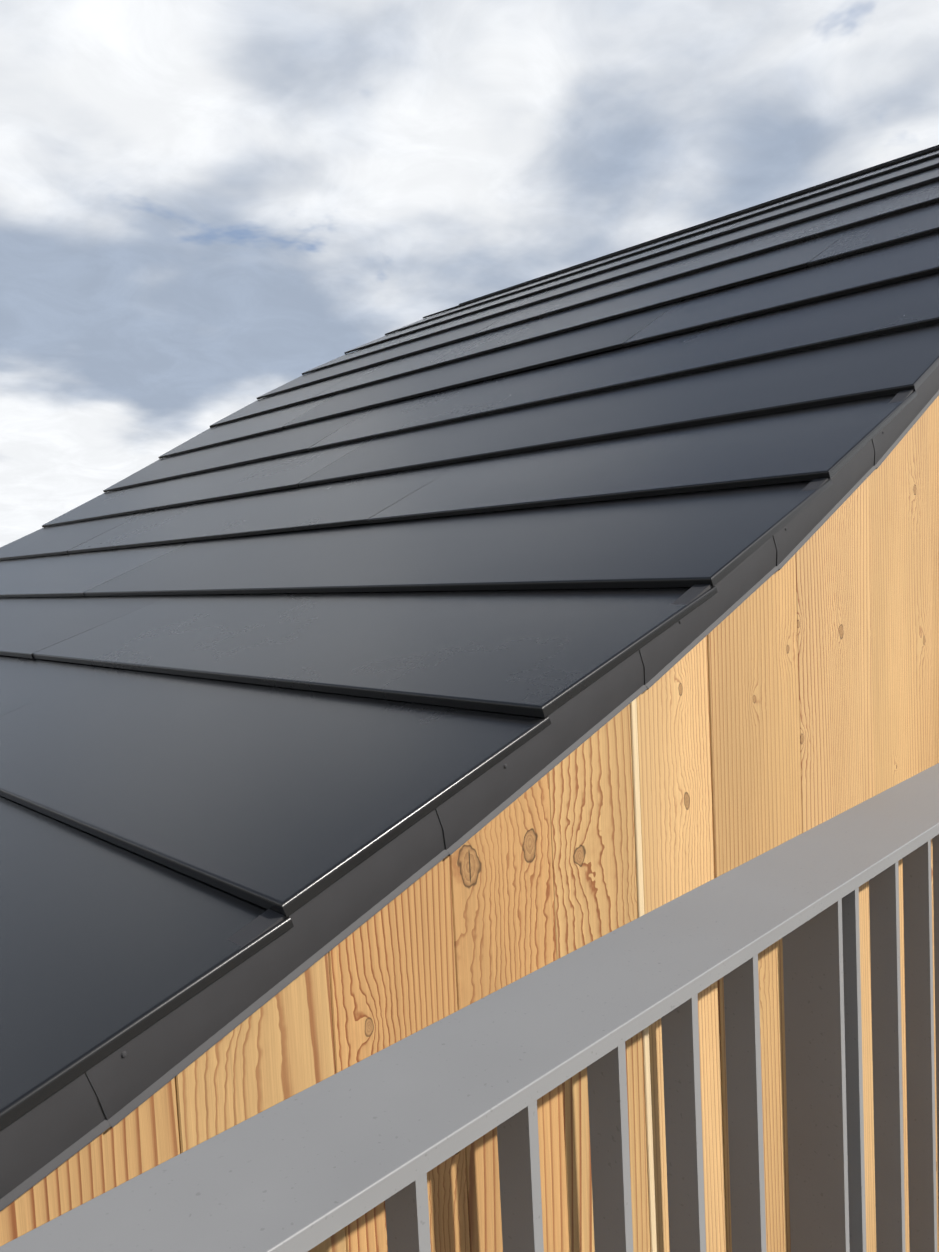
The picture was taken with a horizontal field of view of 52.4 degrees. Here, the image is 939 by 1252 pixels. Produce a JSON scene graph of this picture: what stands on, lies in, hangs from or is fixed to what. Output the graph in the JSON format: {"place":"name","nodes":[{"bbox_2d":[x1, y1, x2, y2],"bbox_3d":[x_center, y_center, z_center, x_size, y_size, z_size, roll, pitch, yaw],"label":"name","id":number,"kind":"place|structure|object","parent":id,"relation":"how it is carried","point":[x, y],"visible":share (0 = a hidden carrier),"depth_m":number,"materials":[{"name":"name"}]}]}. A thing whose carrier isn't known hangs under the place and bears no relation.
{"place":"outdoors","nodes":[
{"label":"outdoors","id":0,"kind":"place"},
{"bbox_2d":[0,0,938,546],"label":"sky","id":1,"kind":"structure","parent":0,"point":[206,205],"materials":[{"name":"white"}]},
{"label":"ground","id":2,"kind":"structure","parent":0,"visible":0},
{"bbox_2d":[0,396,938,1251],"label":"gable wall","id":3,"kind":"structure","parent":2,"relation":"on","point":[796,694],"depth_m":1.34,"materials":[{"name":"beige wood"}]},
{"bbox_2d":[630,699,656,1251],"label":"board","id":4,"kind":"object","parent":3,"relation":"attached to","point":[640,912],"visible":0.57,"depth_m":1.32,"materials":[{"name":"beige wood"}]},
{"bbox_3d":[1.954,2.750,-0.671,13.900,2.758,4.679,-7,6,-44],"label":"terrace slab","id":5,"kind":"object","parent":2,"relation":"on","visible":0},
{"bbox_2d":[0,763,938,1251],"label":"balustrade","id":6,"kind":"object","parent":5,"relation":"on","point":[328,1157],"visible":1,"depth_m":0.71,"materials":[{"name":"grey metal"}]},
{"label":"house walls","id":7,"kind":"object","parent":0,"visible":0},
{"bbox_2d":[0,145,938,1130],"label":"roof","id":8,"kind":"structure","parent":7,"relation":"on","point":[288,649],"depth_m":1.98,"materials":[{"name":"black metal"}]},
{"bbox_2d":[0,365,938,1210],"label":"verge flashing","id":9,"kind":"object","parent":8,"relation":"attached to","point":[46,1137],"visible":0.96,"depth_m":0.98,"materials":[{"name":"black metal"}]}
]}

